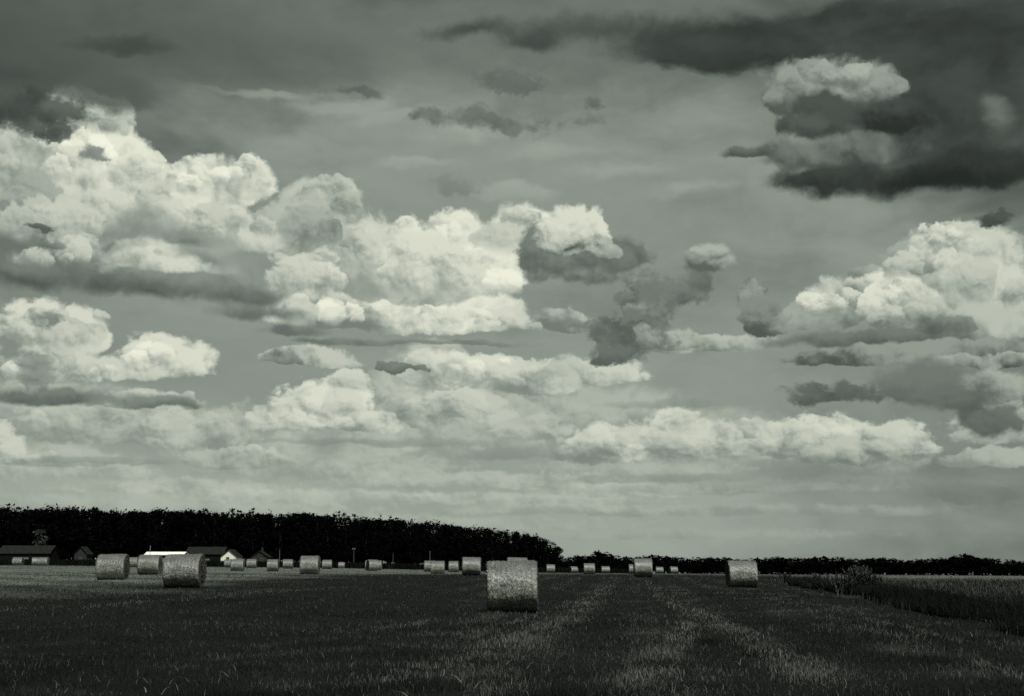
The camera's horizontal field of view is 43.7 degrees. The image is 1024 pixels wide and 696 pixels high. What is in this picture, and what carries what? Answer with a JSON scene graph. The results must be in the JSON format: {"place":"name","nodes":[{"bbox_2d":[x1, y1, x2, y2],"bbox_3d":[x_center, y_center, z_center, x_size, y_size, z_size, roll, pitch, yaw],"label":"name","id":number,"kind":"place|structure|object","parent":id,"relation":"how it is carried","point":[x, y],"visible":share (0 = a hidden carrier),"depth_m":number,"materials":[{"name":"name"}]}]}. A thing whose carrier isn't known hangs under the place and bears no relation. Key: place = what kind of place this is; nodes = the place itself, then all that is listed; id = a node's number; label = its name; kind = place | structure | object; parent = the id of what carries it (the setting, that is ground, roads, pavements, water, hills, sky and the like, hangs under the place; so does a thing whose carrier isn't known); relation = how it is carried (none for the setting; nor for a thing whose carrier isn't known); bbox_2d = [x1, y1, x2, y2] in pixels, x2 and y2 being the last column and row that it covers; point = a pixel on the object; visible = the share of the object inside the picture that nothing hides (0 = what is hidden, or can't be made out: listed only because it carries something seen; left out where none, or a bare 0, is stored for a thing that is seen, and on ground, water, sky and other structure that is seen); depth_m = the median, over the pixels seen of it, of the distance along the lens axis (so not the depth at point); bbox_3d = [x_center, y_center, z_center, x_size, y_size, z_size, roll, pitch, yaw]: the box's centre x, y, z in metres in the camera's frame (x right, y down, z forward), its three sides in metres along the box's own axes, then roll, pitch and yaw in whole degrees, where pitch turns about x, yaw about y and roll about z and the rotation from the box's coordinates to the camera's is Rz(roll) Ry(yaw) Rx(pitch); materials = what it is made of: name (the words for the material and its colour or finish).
{"place":"outdoors","nodes":[
{"label":"outdoors","id":0,"kind":"place"},
{"bbox_2d":[0,565,1023,695],"bbox_3d":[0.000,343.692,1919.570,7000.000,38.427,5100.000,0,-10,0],"label":"ground","id":1,"kind":"structure","parent":0,"point":[360,593],"depth_m":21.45,"materials":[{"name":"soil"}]},
{"bbox_2d":[0,505,15,538],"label":"forest tree","id":2,"kind":"object","parent":1,"relation":"on","point":[2,510],"visible":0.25,"depth_m":429.15,"materials":[{"name":"black plant"}]},
{"bbox_2d":[0,509,21,547],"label":"forest tree","id":3,"kind":"object","parent":1,"relation":"on","point":[7,531],"visible":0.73,"depth_m":420.80,"materials":[{"name":"black plant"}]},
{"bbox_2d":[12,557,23,565],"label":"straw bale","id":4,"kind":"object","parent":1,"relation":"on","point":[16,561],"visible":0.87,"depth_m":180.40},
{"bbox_2d":[8,517,42,544],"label":"forest tree","id":5,"kind":"object","parent":1,"relation":"on","point":[30,526],"visible":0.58,"depth_m":427.39,"materials":[{"name":"black plant"}]},
{"bbox_2d":[0,545,60,559],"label":"barn","id":6,"kind":"structure","parent":1,"relation":"on","point":[27,552],"depth_m":368.70,"materials":[{"name":"tile"}]},
{"bbox_2d":[24,518,46,544],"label":"forest tree","id":7,"kind":"object","parent":1,"relation":"on","point":[39,523],"visible":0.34,"depth_m":428.05,"materials":[{"name":"black plant"}]},
{"bbox_2d":[32,528,47,544],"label":"garden tree","id":8,"kind":"object","parent":1,"relation":"on","point":[40,540],"visible":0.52,"depth_m":387.42,"materials":[{"name":"grey plant"}]},
{"bbox_2d":[27,509,57,544],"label":"forest tree","id":9,"kind":"object","parent":1,"relation":"on","point":[41,514],"visible":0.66,"depth_m":431.78,"materials":[{"name":"black plant"}]},
{"bbox_2d":[37,557,49,565],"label":"straw bale","id":10,"kind":"object","parent":1,"relation":"on","point":[44,561],"visible":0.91,"depth_m":179.28},
{"bbox_2d":[38,505,68,555],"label":"forest tree","id":11,"kind":"object","parent":1,"relation":"on","point":[55,535],"visible":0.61,"depth_m":431.04,"materials":[{"name":"black plant"}]},
{"bbox_2d":[45,507,83,559],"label":"forest tree","id":12,"kind":"object","parent":1,"relation":"on","point":[60,523],"visible":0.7,"depth_m":435.06,"materials":[{"name":"black plant"}]},
{"bbox_2d":[52,510,84,559],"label":"forest tree","id":13,"kind":"object","parent":1,"relation":"on","point":[71,522],"visible":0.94,"depth_m":435.42,"materials":[{"name":"black plant"}]},
{"bbox_2d":[73,546,93,559],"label":"cottage","id":14,"kind":"structure","parent":1,"relation":"on","point":[84,553],"depth_m":361.43,"materials":[{"name":"tile"}]},
{"bbox_2d":[72,510,100,556],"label":"forest tree","id":15,"kind":"object","parent":1,"relation":"on","point":[88,537],"visible":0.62,"depth_m":442.11,"materials":[{"name":"black plant"}]},
{"bbox_2d":[79,509,114,559],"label":"forest tree","id":16,"kind":"object","parent":1,"relation":"on","point":[95,515],"visible":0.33,"depth_m":451.37,"materials":[{"name":"black plant"}]},
{"bbox_2d":[84,512,118,557],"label":"forest tree","id":17,"kind":"object","parent":1,"relation":"on","point":[99,540],"visible":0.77,"depth_m":444.19,"materials":[{"name":"black plant"}]},
{"bbox_2d":[88,511,122,550],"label":"forest tree","id":18,"kind":"object","parent":1,"relation":"on","point":[104,524],"visible":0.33,"depth_m":452.09,"materials":[{"name":"black plant"}]},
{"bbox_2d":[95,554,130,579],"bbox_3d":[-19.967,10.955,63.975,1.599,1.309,1.357,0,-9,-2],"label":"straw bale","id":19,"kind":"object","parent":1,"relation":"on","point":[112,566],"visible":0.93,"depth_m":63.44},
{"bbox_2d":[113,513,132,556],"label":"forest tree","id":20,"kind":"object","parent":1,"relation":"on","point":[126,520],"visible":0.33,"depth_m":456.91,"materials":[{"name":"black plant"}]},
{"bbox_2d":[137,520,158,554],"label":"forest tree","id":21,"kind":"object","parent":1,"relation":"on","point":[145,534],"visible":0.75,"depth_m":457.08,"materials":[{"name":"black plant"}]},
{"bbox_2d":[137,555,162,574],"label":"straw bale","id":22,"kind":"object","parent":1,"relation":"on","point":[149,564],"visible":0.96,"depth_m":82.65},
{"bbox_2d":[142,520,165,551],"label":"forest tree","id":23,"kind":"object","parent":1,"relation":"on","point":[160,538],"visible":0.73,"depth_m":458.03,"materials":[{"name":"black plant"}]},
{"bbox_2d":[146,507,169,544],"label":"forest tree","id":24,"kind":"object","parent":1,"relation":"on","point":[160,517],"visible":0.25,"depth_m":470.48,"materials":[{"name":"black plant"}]},
{"bbox_2d":[144,552,187,558],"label":"shed","id":25,"kind":"structure","parent":1,"relation":"on","point":[163,554],"depth_m":356.22,"materials":[{"name":"white metal"}]},
{"bbox_2d":[160,520,181,551],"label":"forest tree","id":26,"kind":"object","parent":1,"relation":"on","point":[168,547],"visible":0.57,"depth_m":462.00,"materials":[{"name":"black plant"}]},
{"bbox_2d":[161,553,206,587],"bbox_3d":[-12.565,8.540,49.022,1.603,1.315,1.353,-1,-9,0],"label":"straw bale","id":27,"kind":"object","parent":1,"relation":"on","point":[184,570],"visible":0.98,"depth_m":48.48},
{"bbox_2d":[177,509,198,547],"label":"forest tree","id":28,"kind":"object","parent":1,"relation":"on","point":[191,514],"visible":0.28,"depth_m":475.96,"materials":[{"name":"black plant"}]},
{"bbox_2d":[186,547,227,560],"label":"barn","id":29,"kind":"structure","parent":1,"relation":"on","point":[212,553],"depth_m":368.56,"materials":[{"name":"tile"}]},
{"bbox_2d":[195,510,218,539],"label":"forest tree","id":30,"kind":"object","parent":1,"relation":"on","point":[204,515],"visible":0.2,"depth_m":480.28,"materials":[{"name":"black plant"}]},
{"bbox_2d":[201,512,229,549],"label":"forest tree","id":31,"kind":"object","parent":1,"relation":"on","point":[218,529],"visible":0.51,"depth_m":471.46,"materials":[{"name":"black plant"}]},
{"bbox_2d":[220,549,242,560],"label":"cottage","id":32,"kind":"structure","parent":1,"relation":"on","point":[231,554],"depth_m":357.37,"materials":[{"name":"paint"}]},
{"bbox_2d":[230,559,244,570],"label":"straw bale","id":33,"kind":"object","parent":1,"relation":"on","point":[237,564],"visible":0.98,"depth_m":137.77},
{"bbox_2d":[236,510,254,558],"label":"forest tree","id":34,"kind":"object","parent":1,"relation":"on","point":[243,529],"visible":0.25,"depth_m":487.87,"materials":[{"name":"black plant"}]},
{"bbox_2d":[246,559,256,567],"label":"straw bale","id":35,"kind":"object","parent":1,"relation":"on","point":[251,563],"visible":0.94,"depth_m":171.92},
{"bbox_2d":[243,510,260,555],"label":"forest tree","id":36,"kind":"object","parent":1,"relation":"on","point":[250,526],"visible":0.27,"depth_m":491.78,"materials":[{"name":"black plant"}]},
{"bbox_2d":[250,547,271,561],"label":"cottage","id":37,"kind":"structure","parent":1,"relation":"on","point":[262,555],"depth_m":365.17,"materials":[{"name":"tile"}]},
{"bbox_2d":[259,514,286,559],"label":"forest tree","id":38,"kind":"object","parent":1,"relation":"on","point":[272,544],"visible":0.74,"depth_m":487.02,"materials":[{"name":"black plant"}]},
{"bbox_2d":[267,559,278,570],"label":"straw bale","id":39,"kind":"object","parent":1,"relation":"on","point":[272,564],"visible":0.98,"depth_m":136.62},
{"bbox_2d":[266,513,295,560],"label":"forest tree","id":40,"kind":"object","parent":1,"relation":"on","point":[279,544],"visible":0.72,"depth_m":490.79,"materials":[{"name":"black plant"}]},
{"bbox_2d":[283,559,293,568],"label":"straw bale","id":41,"kind":"object","parent":1,"relation":"on","point":[288,563],"visible":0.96,"depth_m":170.06},
{"bbox_2d":[289,512,314,561],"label":"forest tree","id":42,"kind":"object","parent":1,"relation":"on","point":[302,518],"visible":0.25,"depth_m":505.46,"materials":[{"name":"black plant"}]},
{"bbox_2d":[289,511,319,558],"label":"forest tree","id":43,"kind":"object","parent":1,"relation":"on","point":[308,516],"visible":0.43,"depth_m":504.29,"materials":[{"name":"black plant"}]},
{"bbox_2d":[299,556,320,573],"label":"straw bale","id":44,"kind":"object","parent":1,"relation":"on","point":[309,565],"visible":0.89,"depth_m":87.32},
{"bbox_2d":[0,558,627,572],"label":"maize field","id":45,"kind":"structure","parent":1,"relation":"on","point":[92,562],"depth_m":313.81,"materials":[{"name":"plant"}]},
{"bbox_2d":[315,514,336,558],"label":"forest tree","id":46,"kind":"object","parent":1,"relation":"on","point":[326,519],"visible":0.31,"depth_m":515.64,"materials":[{"name":"black plant"}]},
{"bbox_2d":[322,560,331,568],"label":"straw bale","id":47,"kind":"object","parent":1,"relation":"on","point":[326,564],"visible":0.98,"depth_m":170.98},
{"bbox_2d":[329,514,351,562],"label":"forest tree","id":48,"kind":"object","parent":1,"relation":"on","point":[339,523],"visible":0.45,"depth_m":515.36,"materials":[{"name":"black plant"}]},
{"bbox_2d":[335,523,357,562],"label":"forest tree","id":49,"kind":"object","parent":1,"relation":"on","point":[346,548],"visible":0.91,"depth_m":511.55,"materials":[{"name":"black plant"}]},
{"bbox_2d":[336,516,359,561],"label":"forest tree","id":50,"kind":"object","parent":1,"relation":"on","point":[345,521],"visible":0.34,"depth_m":520.37,"materials":[{"name":"black plant"}]},
{"bbox_2d":[346,526,363,562],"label":"forest tree","id":51,"kind":"object","parent":1,"relation":"on","point":[356,531],"visible":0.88,"depth_m":516.85,"materials":[{"name":"black plant"}]},
{"bbox_2d":[347,517,369,561],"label":"forest tree","id":52,"kind":"object","parent":1,"relation":"on","point":[353,520],"visible":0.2,"depth_m":524.89,"materials":[{"name":"black plant"}]},
{"bbox_2d":[359,530,383,562],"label":"forest tree","id":53,"kind":"object","parent":1,"relation":"on","point":[374,556],"visible":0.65,"depth_m":523.06,"materials":[{"name":"black plant"}]},
{"bbox_2d":[366,560,378,570],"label":"straw bale","id":54,"kind":"object","parent":1,"relation":"on","point":[372,565],"visible":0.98,"depth_m":154.82},
{"bbox_2d":[387,517,414,561],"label":"forest tree","id":55,"kind":"object","parent":1,"relation":"on","point":[402,548],"visible":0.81,"depth_m":532.05,"materials":[{"name":"black plant"}]},
{"bbox_2d":[415,521,434,560],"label":"forest tree","id":56,"kind":"object","parent":1,"relation":"on","point":[423,526],"visible":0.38,"depth_m":551.38,"materials":[{"name":"black plant"}]},
{"bbox_2d":[413,528,440,562],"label":"forest tree","id":57,"kind":"object","parent":1,"relation":"on","point":[419,554],"visible":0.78,"depth_m":540.59,"materials":[{"name":"black plant"}]},
{"bbox_2d":[426,525,440,560],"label":"forest tree","id":58,"kind":"object","parent":1,"relation":"on","point":[433,553],"visible":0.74,"depth_m":543.76,"materials":[{"name":"black plant"}]},
{"bbox_2d":[431,561,444,573],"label":"straw bale","id":59,"kind":"object","parent":1,"relation":"on","point":[438,567],"visible":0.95,"depth_m":127.39},
{"bbox_2d":[426,519,453,557],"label":"forest tree","id":60,"kind":"object","parent":1,"relation":"on","point":[436,528],"visible":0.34,"depth_m":554.84,"materials":[{"name":"black plant"}]},
{"bbox_2d":[430,524,453,563],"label":"forest tree","id":61,"kind":"object","parent":1,"relation":"on","point":[441,546],"visible":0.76,"depth_m":547.21,"materials":[{"name":"black plant"}]},
{"bbox_2d":[437,524,461,562],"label":"forest tree","id":62,"kind":"object","parent":1,"relation":"on","point":[446,528],"visible":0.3,"depth_m":559.67,"materials":[{"name":"black plant"}]},
{"bbox_2d":[448,561,458,571],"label":"straw bale","id":63,"kind":"object","parent":1,"relation":"on","point":[453,566],"visible":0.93,"depth_m":155.99},
{"bbox_2d":[445,525,474,564],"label":"forest tree","id":64,"kind":"object","parent":1,"relation":"on","point":[463,538],"visible":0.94,"depth_m":553.28,"materials":[{"name":"black plant"}]},
{"bbox_2d":[462,557,480,575],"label":"straw bale","id":65,"kind":"object","parent":1,"relation":"on","point":[471,565],"visible":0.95,"depth_m":89.18},
{"bbox_2d":[460,527,483,564],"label":"forest tree","id":66,"kind":"object","parent":1,"relation":"on","point":[473,542],"visible":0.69,"depth_m":559.10,"materials":[{"name":"black plant"}]},
{"bbox_2d":[470,529,486,556],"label":"forest tree","id":67,"kind":"object","parent":1,"relation":"on","point":[476,535],"visible":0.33,"depth_m":571.41,"materials":[{"name":"black plant"}]},
{"bbox_2d":[477,544,490,564],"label":"forest tree","id":68,"kind":"object","parent":1,"relation":"on","point":[484,558],"visible":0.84,"depth_m":562.03,"materials":[{"name":"black plant"}]},
{"bbox_2d":[478,527,499,559],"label":"forest tree","id":69,"kind":"object","parent":1,"relation":"on","point":[486,538],"visible":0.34,"depth_m":573.69,"materials":[{"name":"black plant"}]},
{"bbox_2d":[481,532,502,565],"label":"forest tree","id":70,"kind":"object","parent":1,"relation":"on","point":[491,554],"visible":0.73,"depth_m":564.16,"materials":[{"name":"black plant"}]},
{"bbox_2d":[489,529,507,557],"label":"forest tree","id":71,"kind":"object","parent":1,"relation":"on","point":[497,540],"visible":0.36,"depth_m":578.48,"materials":[{"name":"black plant"}]},
{"bbox_2d":[494,540,506,560],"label":"forest tree","id":72,"kind":"object","parent":1,"relation":"on","point":[502,555],"visible":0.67,"depth_m":568.68,"materials":[{"name":"black plant"}]},
{"bbox_2d":[504,539,517,560],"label":"forest tree","id":73,"kind":"object","parent":1,"relation":"on","point":[509,550],"visible":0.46,"depth_m":572.33,"materials":[{"name":"black plant"}]},
{"bbox_2d":[0,565,1023,695],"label":"stubble","id":74,"kind":"object","parent":1,"relation":"on","point":[681,655],"visible":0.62,"depth_m":18.97,"materials":[{"name":"grey plant"}]},
{"bbox_2d":[485,560,539,611],"bbox_3d":[0.010,5.993,32.183,1.446,1.312,1.350,-1,-9,0],"label":"straw bale","id":75,"kind":"object","parent":1,"relation":"on","point":[511,586],"visible":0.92,"depth_m":31.61},
{"bbox_2d":[28,596,1006,695],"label":"loose straw","id":76,"kind":"object","parent":1,"relation":"on","point":[392,655],"visible":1,"depth_m":12.36,"materials":[{"name":"grey plant"}]},
{"bbox_2d":[506,533,528,557],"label":"forest tree","id":77,"kind":"object","parent":1,"relation":"on","point":[522,546],"visible":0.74,"depth_m":574.94,"materials":[{"name":"black plant"}]},
{"bbox_2d":[518,533,533,557],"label":"forest tree","id":78,"kind":"object","parent":1,"relation":"on","point":[526,536],"visible":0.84,"depth_m":578.49,"materials":[{"name":"black plant"}]},
{"bbox_2d":[523,535,546,566],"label":"forest tree","id":79,"kind":"object","parent":1,"relation":"on","point":[536,543],"visible":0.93,"depth_m":580.84,"materials":[{"name":"black plant"}]},
{"bbox_2d":[537,541,550,567],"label":"forest tree","id":80,"kind":"object","parent":1,"relation":"on","point":[544,555],"visible":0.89,"depth_m":585.18,"materials":[{"name":"black plant"}]},
{"bbox_2d":[546,564,554,572],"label":"straw bale","id":81,"kind":"object","parent":1,"relation":"on","point":[550,568],"visible":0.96,"depth_m":177.12},
{"bbox_2d":[546,547,563,567],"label":"forest tree","id":82,"kind":"object","parent":1,"relation":"on","point":[555,551],"visible":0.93,"depth_m":590.95,"materials":[{"name":"black plant"}]},
{"bbox_2d":[583,563,594,573],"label":"straw bale","id":83,"kind":"object","parent":1,"relation":"on","point":[588,568],"visible":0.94,"depth_m":157.95},
{"bbox_2d":[595,553,610,567],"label":"distant tree","id":84,"kind":"object","parent":1,"relation":"on","point":[600,557],"visible":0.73,"depth_m":680.41,"materials":[{"name":"black plant"}]},
{"bbox_2d":[633,558,653,576],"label":"straw bale","id":85,"kind":"object","parent":1,"relation":"on","point":[642,567],"visible":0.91,"depth_m":86.92},
{"bbox_2d":[658,558,670,573],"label":"distant tree","id":86,"kind":"object","parent":1,"relation":"on","point":[664,563],"visible":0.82,"depth_m":678.67,"materials":[{"name":"black plant"}]},
{"bbox_2d":[676,559,689,572],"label":"distant tree","id":87,"kind":"object","parent":1,"relation":"on","point":[681,567],"visible":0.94,"depth_m":677.76,"materials":[{"name":"black plant"}]},
{"bbox_2d":[690,560,701,573],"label":"distant tree","id":88,"kind":"object","parent":1,"relation":"on","point":[694,566],"visible":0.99,"depth_m":678.83,"materials":[{"name":"black plant"}]},
{"bbox_2d":[725,560,757,587],"bbox_3d":[10.906,10.723,60.646,1.504,1.306,1.363,0,-10,0],"label":"straw bale","id":89,"kind":"object","parent":1,"relation":"on","point":[741,573],"visible":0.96,"depth_m":60.10},
{"bbox_2d":[768,572,796,582],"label":"weed clump","id":90,"kind":"object","parent":1,"relation":"on","point":[784,577],"visible":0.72,"depth_m":70.07,"materials":[{"name":"grey plant"}]},
{"bbox_2d":[817,559,827,574],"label":"distant tree","id":91,"kind":"object","parent":1,"relation":"on","point":[821,570],"visible":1,"depth_m":679.27,"materials":[{"name":"black plant"}]},
{"bbox_2d":[827,559,844,574],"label":"distant tree","id":92,"kind":"object","parent":1,"relation":"on","point":[834,565],"visible":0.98,"depth_m":678.25,"materials":[{"name":"black plant"}]},
{"bbox_2d":[816,565,888,595],"bbox_3d":[11.724,7.920,43.649,2.725,1.077,2.364,0,-10,0],"label":"weed clump","id":93,"kind":"object","parent":1,"relation":"on","point":[855,574],"visible":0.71,"depth_m":43.44,"materials":[{"name":"grey plant"}]},
{"bbox_2d":[860,573,890,586],"bbox_3d":[12.457,7.947,43.029,1.652,0.786,1.503,0,-10,0],"label":"weed clump","id":94,"kind":"object","parent":1,"relation":"on","point":[878,581],"visible":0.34,"depth_m":43.06,"materials":[{"name":"grey plant"}]},
{"bbox_2d":[881,561,894,574],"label":"distant tree","id":95,"kind":"object","parent":1,"relation":"on","point":[887,568],"visible":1,"depth_m":678.70,"materials":[{"name":"black plant"}]},
{"bbox_2d":[892,560,908,574],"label":"distant tree","id":96,"kind":"object","parent":1,"relation":"on","point":[902,568],"visible":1,"depth_m":677.78,"materials":[{"name":"black plant"}]},
{"bbox_2d":[918,561,934,574],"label":"distant tree","id":97,"kind":"object","parent":1,"relation":"on","point":[929,569],"visible":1,"depth_m":677.16,"materials":[{"name":"black plant"}]},
{"bbox_2d":[943,557,960,574],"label":"distant tree","id":98,"kind":"object","parent":1,"relation":"on","point":[952,562],"visible":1,"depth_m":677.54,"materials":[{"name":"black plant"}]},
{"bbox_2d":[948,557,972,575],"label":"distant tree","id":99,"kind":"object","parent":1,"relation":"on","point":[961,563],"visible":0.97,"depth_m":679.18,"materials":[{"name":"black plant"}]},
{"bbox_2d":[963,557,980,574],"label":"distant tree","id":100,"kind":"object","parent":1,"relation":"on","point":[971,562],"visible":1,"depth_m":676.97,"materials":[{"name":"black plant"}]},
{"bbox_2d":[969,559,985,575],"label":"distant tree","id":101,"kind":"object","parent":1,"relation":"on","point":[982,567],"visible":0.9,"depth_m":680.91,"materials":[{"name":"black plant"}]},
{"bbox_2d":[985,561,997,575],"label":"distant tree","id":102,"kind":"object","parent":1,"relation":"on","point":[991,565],"visible":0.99,"depth_m":678.94,"materials":[{"name":"black plant"}]},
{"bbox_2d":[0,0,1023,574],"label":"sky","id":103,"kind":"structure","parent":0,"point":[739,279],"materials":[{"name":"grey"}]},
{"bbox_2d":[773,574,1023,636],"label":"tall grass","id":104,"kind":"structure","parent":0,"point":[944,599],"depth_m":32.67,"materials":[{"name":"grey plant"}]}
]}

